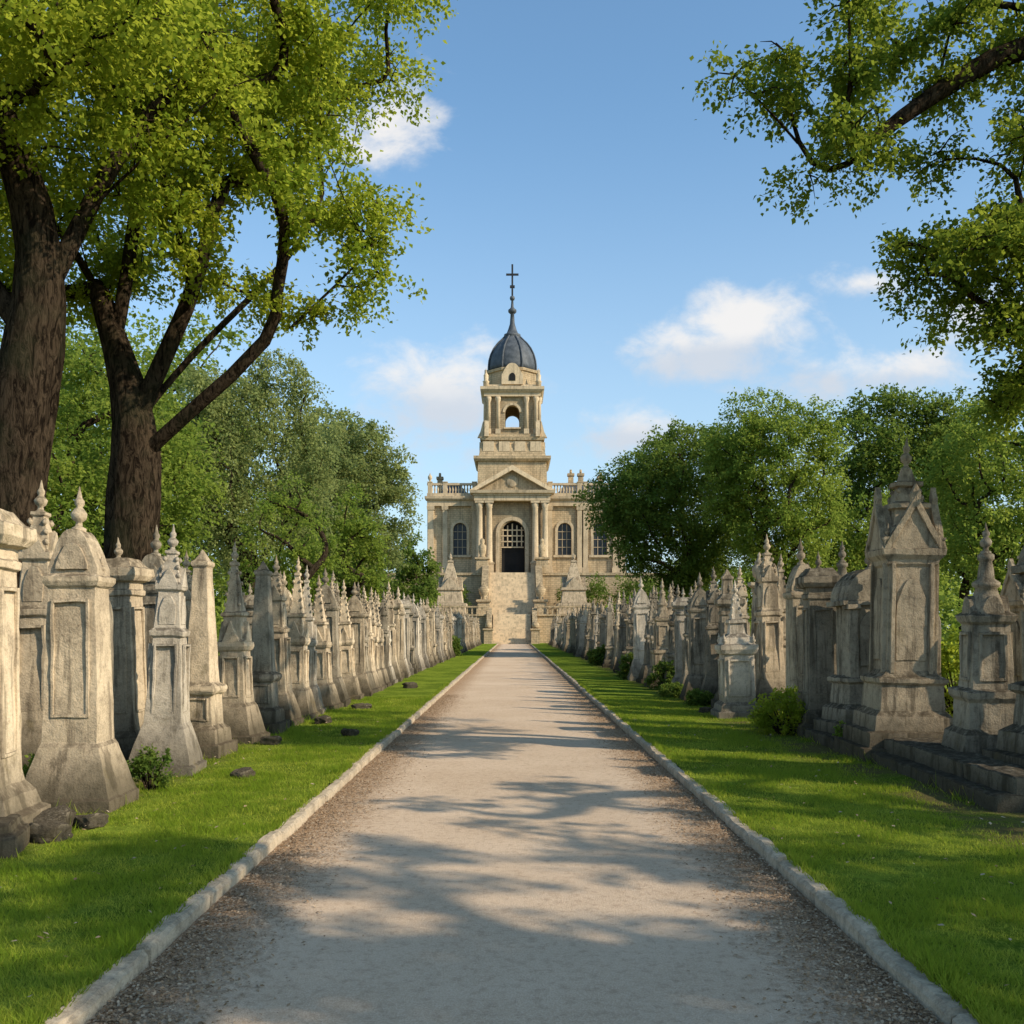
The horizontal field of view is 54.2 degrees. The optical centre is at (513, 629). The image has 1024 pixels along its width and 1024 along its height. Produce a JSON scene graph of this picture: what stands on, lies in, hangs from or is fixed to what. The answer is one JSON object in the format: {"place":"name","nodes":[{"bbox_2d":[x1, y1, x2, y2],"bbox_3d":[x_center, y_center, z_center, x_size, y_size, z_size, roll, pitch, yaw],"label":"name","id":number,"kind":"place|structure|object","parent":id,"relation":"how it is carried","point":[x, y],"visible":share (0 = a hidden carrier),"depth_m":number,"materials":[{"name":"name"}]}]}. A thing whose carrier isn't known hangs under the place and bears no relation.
{"place":"outdoors","nodes":[
{"label":"outdoors","id":0,"kind":"place"},
{"bbox_2d":[0,643,495,1023],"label":"lawn","id":1,"kind":"structure","parent":0,"point":[429,681],"depth_m":7.64,"materials":[{"name":"green plant"}]},
{"bbox_2d":[0,815,29,858],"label":"broken plinth block","id":2,"kind":"object","parent":1,"relation":"on","point":[14,831],"depth_m":7.21,"materials":[{"name":"stone"}]},
{"bbox_2d":[0,508,50,822],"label":"stone pier monument","id":3,"kind":"object","parent":1,"relation":"on","point":[19,796],"visible":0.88,"depth_m":7.79,"materials":[{"name":"stone"}]},
{"bbox_2d":[18,479,57,774],"bbox_3d":[-5.101,0.070,10.771,0.892,3.385,0.887,0,-1,-2],"label":"pinnacle grave monument","id":4,"kind":"object","parent":1,"relation":"on","point":[35,558],"visible":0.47,"depth_m":10.58,"materials":[{"name":"stone"}]},
{"bbox_2d":[29,821,72,843],"bbox_3d":[-3.601,1.568,7.761,0.275,0.171,0.340,0,-7,14],"label":"fallen stone fragment","id":5,"kind":"object","parent":1,"relation":"on","point":[47,831],"visible":0.85,"depth_m":7.63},
{"bbox_2d":[33,804,76,825],"bbox_3d":[-3.722,1.550,8.007,0.353,0.218,0.428,0,7,-4],"label":"fallen stone fragment","id":6,"kind":"object","parent":1,"relation":"on","point":[64,813],"visible":0.34,"depth_m":7.96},
{"bbox_2d":[25,487,137,812],"bbox_3d":[-4.000,0.215,9.201,0.847,3.063,0.736,0,0,-1],"label":"gothic stele gravestone","id":7,"kind":"object","parent":1,"relation":"on","point":[79,762],"visible":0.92,"depth_m":9.02,"materials":[{"name":"stone"}]},
{"bbox_2d":[72,812,108,829],"bbox_3d":[-3.501,1.579,8.253,0.282,0.136,0.231,-10,-5,30],"label":"fallen stone fragment","id":8,"kind":"object","parent":1,"relation":"on","point":[95,820],"visible":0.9,"depth_m":8.16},
{"bbox_2d":[0,306,224,551],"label":"broadleaf tree","id":9,"kind":"object","parent":1,"relation":"on","point":[77,402],"visible":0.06,"depth_m":33.18,"materials":[{"name":"green plant"}]},
{"bbox_2d":[105,537,153,762],"bbox_3d":[-4.780,0.312,12.185,0.811,2.880,0.810,-1,1,2],"label":"stone pier monument","id":10,"kind":"object","parent":1,"relation":"on","point":[127,591],"visible":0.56,"depth_m":11.97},
{"bbox_2d":[44,326,235,591],"bbox_3d":[-11.247,-3.225,26.947,6.868,9.945,6.515,0,0,42],"label":"broadleaf tree","id":11,"kind":"object","parent":1,"relation":"on","point":[65,471],"visible":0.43,"depth_m":26.66,"materials":[{"name":"green plant"}]},
{"bbox_2d":[0,0,282,586],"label":"plane tree","id":12,"kind":"object","parent":1,"relation":"on","point":[33,307],"visible":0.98,"depth_m":11.87,"materials":[{"name":"green plant"}]},
{"bbox_2d":[127,745,176,790],"bbox_3d":[-3.714,1.429,10.203,0.543,0.561,0.518,0,0,0],"label":"bush","id":13,"kind":"object","parent":1,"relation":"on","point":[143,763],"visible":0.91,"depth_m":10.14,"materials":[{"name":"green plant"}]},
{"bbox_2d":[142,526,164,676],"bbox_3d":[-4.996,0.144,13.929,0.892,3.216,0.775,0,-1,5],"label":"gothic stele gravestone","id":14,"kind":"object","parent":1,"relation":"on","point":[154,560],"visible":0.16,"depth_m":13.77,"materials":[{"name":"stone"}]},
{"bbox_2d":[127,524,205,777],"bbox_3d":[-3.970,0.263,11.529,0.776,2.970,0.772,1,-1,-6],"label":"pinnacle grave monument","id":15,"kind":"object","parent":1,"relation":"on","point":[167,723],"visible":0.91,"depth_m":11.36,"materials":[{"name":"stone"}]},
{"bbox_2d":[98,308,288,590],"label":"broadleaf tree","id":16,"kind":"object","parent":1,"relation":"on","point":[230,334],"visible":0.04,"depth_m":51.34,"materials":[{"name":"green plant"}]},
{"bbox_2d":[188,550,237,758],"bbox_3d":[-4.043,0.352,12.990,0.722,2.791,0.719,0,0,4],"label":"obelisk monument","id":17,"kind":"object","parent":1,"relation":"on","point":[207,688],"visible":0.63,"depth_m":12.85,"materials":[{"name":"stone"}]},
{"bbox_2d":[0,0,458,560],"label":"plane tree","id":18,"kind":"object","parent":1,"relation":"on","point":[298,48],"visible":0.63,"depth_m":14.93,"materials":[{"name":"green plant"}]},
{"bbox_2d":[217,542,269,743],"bbox_3d":[-4.069,0.230,14.620,0.776,3.048,0.772,-1,-1,6],"label":"spired grave monument","id":19,"kind":"object","parent":1,"relation":"on","point":[242,718],"visible":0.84,"depth_m":14.45,"materials":[{"name":"stone"}]},
{"bbox_2d":[158,344,342,595],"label":"broadleaf tree","id":20,"kind":"object","parent":1,"relation":"on","point":[259,400],"visible":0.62,"depth_m":42.84,"materials":[{"name":"green plant"}]},
{"bbox_2d":[251,561,289,734],"bbox_3d":[-3.990,0.326,15.898,0.737,2.846,0.734,0,0,0],"label":"obelisk monument","id":21,"kind":"object","parent":1,"relation":"on","point":[266,675],"visible":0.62,"depth_m":15.75,"materials":[{"name":"stone"}]},
{"bbox_2d":[271,556,303,726],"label":"pinnacle grave monument","id":22,"kind":"object","parent":1,"relation":"on","point":[288,703],"visible":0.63,"depth_m":16.95,"materials":[{"name":"stone"}]},
{"bbox_2d":[231,470,349,605],"bbox_3d":[-8.440,-2.122,38.144,4.399,7.711,4.260,0,0,-19],"label":"broadleaf tree","id":23,"kind":"object","parent":1,"relation":"on","point":[303,552],"visible":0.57,"depth_m":37.76,"materials":[{"name":"green plant"}]},
{"bbox_2d":[287,556,319,719],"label":"spired grave monument","id":24,"kind":"object","parent":1,"relation":"on","point":[298,626],"visible":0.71,"depth_m":18.16,"materials":[{"name":"stone"}]},
{"bbox_2d":[303,566,325,713],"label":"spired grave monument","id":25,"kind":"object","parent":1,"relation":"on","point":[310,620],"visible":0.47,"depth_m":19.30,"materials":[{"name":"stone"}]},
{"bbox_2d":[313,575,342,709],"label":"spired grave monument","id":26,"kind":"object","parent":1,"relation":"on","point":[329,693],"visible":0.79,"depth_m":20.45,"materials":[{"name":"stone"}]},
{"bbox_2d":[312,568,349,706],"bbox_3d":[-4.048,0.201,21.564,0.924,3.094,0.803,-1,0,-3],"label":"gothic stele gravestone","id":27,"kind":"object","parent":1,"relation":"on","point":[331,606],"visible":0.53,"depth_m":21.39,"materials":[{"name":"stone"}]},
{"bbox_2d":[274,403,402,599],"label":"broadleaf tree","id":28,"kind":"object","parent":1,"relation":"on","point":[344,420],"visible":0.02,"depth_m":79.13,"materials":[{"name":"green plant"}]},
{"bbox_2d":[287,483,396,615],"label":"broadleaf tree","id":29,"kind":"object","parent":1,"relation":"on","point":[356,532],"visible":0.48,"depth_m":53.48,"materials":[{"name":"green plant"}]},
{"bbox_2d":[276,402,424,592],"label":"broadleaf tree","id":30,"kind":"object","parent":1,"relation":"on","point":[383,473],"visible":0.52,"depth_m":64.55,"materials":[{"name":"green plant"}]},
{"bbox_2d":[339,579,363,699],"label":"spired grave monument","id":31,"kind":"object","parent":1,"relation":"on","point":[351,680],"visible":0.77,"depth_m":23.27,"materials":[{"name":"stone"}]},
{"bbox_2d":[347,582,372,695],"bbox_3d":[-3.941,0.280,24.636,0.932,2.924,0.810,1,0,-5],"label":"gothic stele gravestone","id":32,"kind":"object","parent":1,"relation":"on","point":[357,614],"visible":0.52,"depth_m":24.45,"materials":[{"name":"stone"}]},
{"bbox_2d":[361,590,383,690],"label":"pinnacle grave monument","id":33,"kind":"object","parent":1,"relation":"on","point":[372,666],"visible":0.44,"depth_m":26.62,"materials":[{"name":"stone"}]},
{"bbox_2d":[368,587,386,688],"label":"spired grave monument","id":34,"kind":"object","parent":1,"relation":"on","point":[375,631],"visible":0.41,"depth_m":27.58,"materials":[{"name":"stone"}]},
{"bbox_2d":[373,591,391,686],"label":"spired grave monument","id":35,"kind":"object","parent":1,"relation":"on","point":[387,682],"visible":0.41,"depth_m":28.57,"materials":[{"name":"stone"}]},
{"bbox_2d":[378,590,393,684],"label":"pinnacle grave monument","id":36,"kind":"object","parent":1,"relation":"on","point":[383,610],"visible":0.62,"depth_m":29.43,"materials":[{"name":"stone"}]},
{"bbox_2d":[385,581,402,681],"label":"pinnacle grave monument","id":37,"kind":"object","parent":1,"relation":"on","point":[389,602],"visible":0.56,"depth_m":31.61,"materials":[{"name":"stone"}]},
{"bbox_2d":[385,531,443,607],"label":"broadleaf tree","id":38,"kind":"object","parent":1,"relation":"on","point":[413,572],"visible":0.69,"depth_m":103.43,"materials":[{"name":"green plant"}]},
{"bbox_2d":[427,506,471,572],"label":"wing wall","id":39,"kind":"structure","parent":0,"point":[461,564],"depth_m":142.00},
{"bbox_2d":[425,474,476,572],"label":"wing trim","id":40,"kind":"structure","parent":39,"relation":"attached to","point":[444,499],"depth_m":141.54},
{"bbox_2d":[84,644,938,1023],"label":"path","id":41,"kind":"structure","parent":0,"point":[510,864],"depth_m":6.11,"materials":[{"name":"gravel"}]},
{"bbox_2d":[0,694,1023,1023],"bbox_3d":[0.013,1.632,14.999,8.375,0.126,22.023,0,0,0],"label":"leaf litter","id":42,"kind":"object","parent":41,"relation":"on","point":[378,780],"visible":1,"depth_m":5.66,"materials":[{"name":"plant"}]},
{"bbox_2d":[0,0,1023,627],"label":"sky","id":43,"kind":"structure","parent":0,"point":[566,146],"materials":[{"name":"blue"}]},
{"bbox_2d":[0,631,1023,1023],"bbox_3d":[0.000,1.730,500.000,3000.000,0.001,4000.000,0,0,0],"label":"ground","id":44,"kind":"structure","parent":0,"point":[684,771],"depth_m":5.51,"materials":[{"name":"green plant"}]},
{"bbox_2d":[45,644,497,1023],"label":"kerb","id":45,"kind":"structure","parent":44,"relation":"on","point":[112,982],"depth_m":5.92,"materials":[{"name":"stone"}]},
{"bbox_2d":[475,538,549,643],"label":"stone staircase","id":46,"kind":"structure","parent":44,"relation":"on","point":[511,601],"depth_m":129.82,"materials":[{"name":"stone"}]},
{"bbox_2d":[380,573,658,613],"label":"podium","id":47,"kind":"object","parent":44,"relation":"on","point":[472,582],"visible":0.04,"depth_m":137.00,"materials":[{"name":"stone"}]},
{"bbox_2d":[482,502,541,571],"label":"tower base","id":48,"kind":"object","parent":47,"relation":"on","point":[501,511],"visible":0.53,"depth_m":140.00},
{"bbox_2d":[483,396,541,433],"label":"belfry columns","id":49,"kind":"structure","parent":48,"relation":"on","point":[537,405],"depth_m":141.01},
{"bbox_2d":[487,295,534,369],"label":"dome and spire","id":50,"kind":"structure","parent":49,"relation":"on","point":[512,353],"depth_m":142.58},
{"bbox_2d":[483,363,541,385],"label":"drum gables","id":51,"kind":"object","parent":49,"relation":"on","point":[514,368],"visible":0.62,"depth_m":141.00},
{"bbox_2d":[478,420,546,451],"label":"attic panels","id":52,"kind":"object","parent":48,"relation":"on","point":[505,445],"visible":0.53,"depth_m":140.38,"materials":[{"name":"stone"}]},
{"bbox_2d":[474,500,549,572],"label":"portico columns","id":53,"kind":"structure","parent":47,"relation":"on","point":[490,503],"depth_m":138.88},
{"bbox_2d":[470,490,554,501],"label":"portico entablature","id":54,"kind":"structure","parent":53,"relation":"on","point":[512,495],"depth_m":138.60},
{"bbox_2d":[469,465,553,490],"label":"pediment cornice","id":55,"kind":"structure","parent":54,"relation":"on","point":[515,470],"depth_m":138.31,"materials":[{"name":"stone"}]},
{"bbox_2d":[479,471,545,489],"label":"pediment field","id":56,"kind":"structure","parent":53,"relation":"on","point":[500,483],"depth_m":139.10,"materials":[{"name":"stone"}]},
{"bbox_2d":[496,517,528,571],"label":"door surround","id":57,"kind":"object","parent":47,"relation":"on","point":[519,520],"visible":0.98,"depth_m":139.75,"materials":[{"name":"stone"}]},
{"bbox_2d":[502,522,523,571],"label":"door leaves","id":58,"kind":"object","parent":47,"relation":"on","point":[512,559],"visible":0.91,"depth_m":141.00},
{"bbox_2d":[431,606,750,642],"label":"terrace wall","id":59,"kind":"structure","parent":44,"relation":"on","point":[544,621],"depth_m":122.00,"materials":[{"name":"stone"}]},
{"bbox_2d":[433,552,467,613],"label":"stone pinnacle","id":60,"kind":"object","parent":59,"relation":"on","point":[450,586],"visible":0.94,"depth_m":125.50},
{"bbox_2d":[368,571,667,611],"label":"terrace shrubs","id":61,"kind":"object","parent":59,"relation":"on","point":[599,587],"visible":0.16,"depth_m":130.83,"materials":[{"name":"green plant"}]},
{"bbox_2d":[556,552,590,613],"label":"stone pinnacle","id":62,"kind":"object","parent":59,"relation":"on","point":[573,588],"visible":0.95,"depth_m":125.50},
{"bbox_2d":[194,541,1005,643],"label":"distant trees","id":63,"kind":"object","parent":44,"relation":"on","point":[946,610],"visible":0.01,"depth_m":113.32,"materials":[{"name":"green plant"}]},
{"bbox_2d":[215,585,1001,688],"bbox_3d":[-0.008,0.682,65.943,32.395,4.428,89.654,0,0,0],"label":"hedge","id":64,"kind":"object","parent":44,"relation":"on","point":[941,597],"visible":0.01,"depth_m":24.46,"materials":[{"name":"green plant"}]},
{"bbox_2d":[530,644,978,1023],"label":"kerb","id":65,"kind":"structure","parent":44,"relation":"on","point":[939,1004],"depth_m":5.90,"materials":[{"name":"stone"}]},
{"bbox_2d":[474,434,550,484],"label":"tower attic","id":66,"kind":"object","parent":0,"point":[534,464],"visible":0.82,"depth_m":140.19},
{"bbox_2d":[490,397,533,433],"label":"belfry","id":67,"kind":"object","parent":66,"relation":"on","point":[512,410],"visible":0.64,"depth_m":141.45,"materials":[{"name":"stone"}]},
{"bbox_2d":[480,384,543,403],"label":"belfry cornice","id":68,"kind":"structure","parent":67,"relation":"on","point":[512,390],"depth_m":140.98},
{"bbox_2d":[487,367,537,383],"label":"dome drum","id":69,"kind":"object","parent":68,"relation":"on","point":[495,376],"visible":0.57,"depth_m":142.44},
{"bbox_2d":[552,506,618,572],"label":"wing wall","id":70,"kind":"structure","parent":0,"point":[595,564],"depth_m":142.00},
{"bbox_2d":[558,523,606,554],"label":"wing windows","id":71,"kind":"structure","parent":70,"relation":"in","point":[564,532],"depth_m":142.45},
{"bbox_2d":[547,481,625,572],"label":"wing trim","id":72,"kind":"structure","parent":70,"relation":"attached to","point":[560,499],"depth_m":141.55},
{"bbox_2d":[532,643,1023,1023],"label":"lawn","id":73,"kind":"structure","parent":0,"point":[603,682],"depth_m":8.39,"materials":[{"name":"green plant"}]},
{"bbox_2d":[602,606,614,667],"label":"obelisk monument","id":74,"kind":"object","parent":73,"relation":"on","point":[609,647],"visible":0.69,"depth_m":42.94,"materials":[{"name":"stone"}]},
{"bbox_2d":[613,590,627,672],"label":"pinnacle grave monument","id":75,"kind":"object","parent":73,"relation":"on","point":[622,630],"visible":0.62,"depth_m":38.04,"materials":[{"name":"stone"}]},
{"bbox_2d":[627,576,650,680],"bbox_3d":[4.132,0.016,32.342,0.955,3.492,0.829,-1,-1,2],"label":"gothic stele gravestone","id":76,"kind":"object","parent":73,"relation":"on","point":[640,606],"visible":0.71,"depth_m":32.14,"materials":[{"name":"stone"}]},
{"bbox_2d":[636,587,654,682],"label":"spired grave monument","id":77,"kind":"object","parent":73,"relation":"on","point":[643,671],"visible":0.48,"depth_m":30.80,"materials":[{"name":"stone"}]},
{"bbox_2d":[644,579,669,687],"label":"turret grave monument","id":78,"kind":"object","parent":73,"relation":"on","point":[661,628],"visible":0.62,"depth_m":28.39,"materials":[{"name":"stone"}]},
{"bbox_2d":[644,658,674,689],"bbox_3d":[4.114,1.305,27.025,1.085,1.108,0.960,0,0,31],"label":"bush","id":79,"kind":"object","parent":73,"relation":"on","point":[658,669],"visible":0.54,"depth_m":26.91,"materials":[{"name":"green plant"}]},
{"bbox_2d":[570,415,753,596],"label":"broadleaf tree","id":80,"kind":"object","parent":73,"relation":"on","point":[631,517],"visible":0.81,"depth_m":62.30,"materials":[{"name":"green plant"}]},
{"bbox_2d":[659,585,680,687],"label":"turret grave monument","id":81,"kind":"object","parent":73,"relation":"on","point":[669,655],"visible":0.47,"depth_m":27.01,"materials":[{"name":"stone"}]},
{"bbox_2d":[668,588,689,686],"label":"stone pier monument","id":82,"kind":"object","parent":73,"relation":"on","point":[678,604],"visible":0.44,"depth_m":25.54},
{"bbox_2d":[679,587,693,684],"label":"pinnacle grave monument","id":83,"kind":"object","parent":73,"relation":"on","point":[685,635],"visible":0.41,"depth_m":24.24,"materials":[{"name":"stone"}]},
{"bbox_2d":[680,572,707,700],"bbox_3d":[4.297,0.211,23.080,0.910,3.071,0.791,-1,-1,2],"label":"gothic stele gravestone","id":84,"kind":"object","parent":73,"relation":"on","point":[696,610],"visible":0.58,"depth_m":22.89,"materials":[{"name":"stone"}]},
{"bbox_2d":[684,688,714,705],"bbox_3d":[3.989,1.520,21.535,0.768,0.554,0.725,0,0,0],"label":"bush","id":85,"kind":"object","parent":73,"relation":"on","point":[696,696],"visible":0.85,"depth_m":21.32,"materials":[{"name":"green plant"}]},
{"bbox_2d":[700,567,720,705],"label":"pinnacle grave monument","id":86,"kind":"object","parent":73,"relation":"on","point":[711,658],"visible":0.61,"depth_m":21.64,"materials":[{"name":"stone"}]},
{"bbox_2d":[711,582,745,708],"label":"stone pier monument","id":87,"kind":"object","parent":73,"relation":"on","point":[722,602],"visible":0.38,"depth_m":20.19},
{"bbox_2d":[710,580,758,718],"bbox_3d":[4.124,0.411,18.594,0.859,2.677,0.861,-1,0,1],"label":"pyramid topped tomb","id":88,"kind":"object","parent":73,"relation":"on","point":[736,647],"visible":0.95,"depth_m":18.32,"materials":[{"name":"stone"}]},
{"bbox_2d":[753,533,785,707],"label":"pinnacle grave monument","id":89,"kind":"object","parent":73,"relation":"on","point":[769,654],"visible":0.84,"depth_m":19.03,"materials":[{"name":"stone"}]},
{"bbox_2d":[746,684,805,735],"bbox_3d":[4.204,1.322,15.590,1.130,0.962,1.107,0,0,0],"label":"bush","id":90,"kind":"object","parent":73,"relation":"on","point":[767,711],"visible":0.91,"depth_m":15.47,"materials":[{"name":"green plant"}]},
{"bbox_2d":[695,387,858,584],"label":"broadleaf tree","id":91,"kind":"object","parent":73,"relation":"on","point":[792,518],"visible":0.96,"depth_m":55.93,"materials":[{"name":"green plant"}]},
{"bbox_2d":[777,553,785,674],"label":"spired grave monument","id":92,"kind":"object","parent":73,"relation":"on","point":[781,586],"visible":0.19,"depth_m":20.07,"materials":[{"name":"stone"}]},
{"bbox_2d":[774,539,810,724],"bbox_3d":[4.713,0.130,16.322,0.848,3.247,0.736,-1,-1,-4],"label":"gothic stele gravestone","id":93,"kind":"object","parent":73,"relation":"on","point":[792,594],"visible":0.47,"depth_m":16.16,"materials":[{"name":"stone"}]},
{"bbox_2d":[793,551,842,737],"bbox_3d":[4.671,0.273,15.287,0.774,2.963,0.773,-1,1,3],"label":"stone pier monument","id":94,"kind":"object","parent":73,"relation":"on","point":[817,584],"visible":0.69,"depth_m":15.08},
{"bbox_2d":[805,557,870,738],"bbox_3d":[5.137,0.245,14.422,1.544,2.978,1.203,-1,-1,-6],"label":"arched mausoleum stone","id":95,"kind":"object","parent":73,"relation":"on","point":[851,597],"visible":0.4,"depth_m":14.15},
{"bbox_2d":[682,0,1023,443],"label":"plane tree","id":96,"kind":"object","parent":73,"relation":"on","point":[959,253],"visible":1,"depth_m":10.96,"materials":[{"name":"green plant"}]},
{"bbox_2d":[803,485,960,610],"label":"broadleaf tree","id":97,"kind":"object","parent":73,"relation":"on","point":[858,546],"visible":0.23,"depth_m":59.60,"materials":[{"name":"green plant"}]},
{"bbox_2d":[833,438,952,762],"bbox_3d":[4.979,-0.351,12.789,1.365,4.204,1.363,1,0,3],"label":"gothic canopy tomb","id":98,"kind":"object","parent":73,"relation":"on","point":[903,694],"visible":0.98,"depth_m":12.48,"materials":[{"name":"stone"}]},
{"bbox_2d":[807,382,990,568],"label":"broadleaf tree","id":99,"kind":"object","parent":73,"relation":"on","point":[886,470],"visible":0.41,"depth_m":70.42,"materials":[{"name":"green plant"}]},
{"bbox_2d":[774,714,1023,812],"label":"stone plinth","id":100,"kind":"structure","parent":73,"relation":"on","point":[993,785],"depth_m":10.21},
{"bbox_2d":[941,624,960,714],"bbox_3d":[8.047,0.840,18.069,1.643,1.916,1.374,0,0,40],"label":"bush","id":101,"kind":"object","parent":73,"relation":"on","point":[947,653],"visible":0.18,"depth_m":18.02,"materials":[{"name":"green plant"}]},
{"bbox_2d":[896,401,1023,631],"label":"broadleaf tree","id":102,"kind":"object","parent":73,"relation":"on","point":[964,588],"visible":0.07,"depth_m":79.58,"materials":[{"name":"green plant"}]},
{"bbox_2d":[912,367,1023,594],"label":"broadleaf tree","id":103,"kind":"object","parent":73,"relation":"on","point":[973,527],"visible":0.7,"depth_m":40.93,"materials":[{"name":"green plant"}]},
{"bbox_2d":[941,522,1017,752],"bbox_3d":[5.241,0.278,11.124,0.936,2.943,0.937,0,1,5],"label":"turret grave monument","id":104,"kind":"object","parent":73,"relation":"on","point":[983,696],"visible":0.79,"depth_m":10.92,"materials":[{"name":"stone"}]},
{"bbox_2d":[981,545,1023,765],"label":"arched mausoleum stone","id":105,"kind":"object","parent":73,"relation":"on","point":[1010,745],"visible":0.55,"depth_m":10.25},
{"bbox_2d":[1000,555,1023,682],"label":"gothic canopy tomb","id":106,"kind":"object","parent":73,"relation":"on","point":[1013,588],"visible":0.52,"depth_m":14.53,"materials":[{"name":"stone"}]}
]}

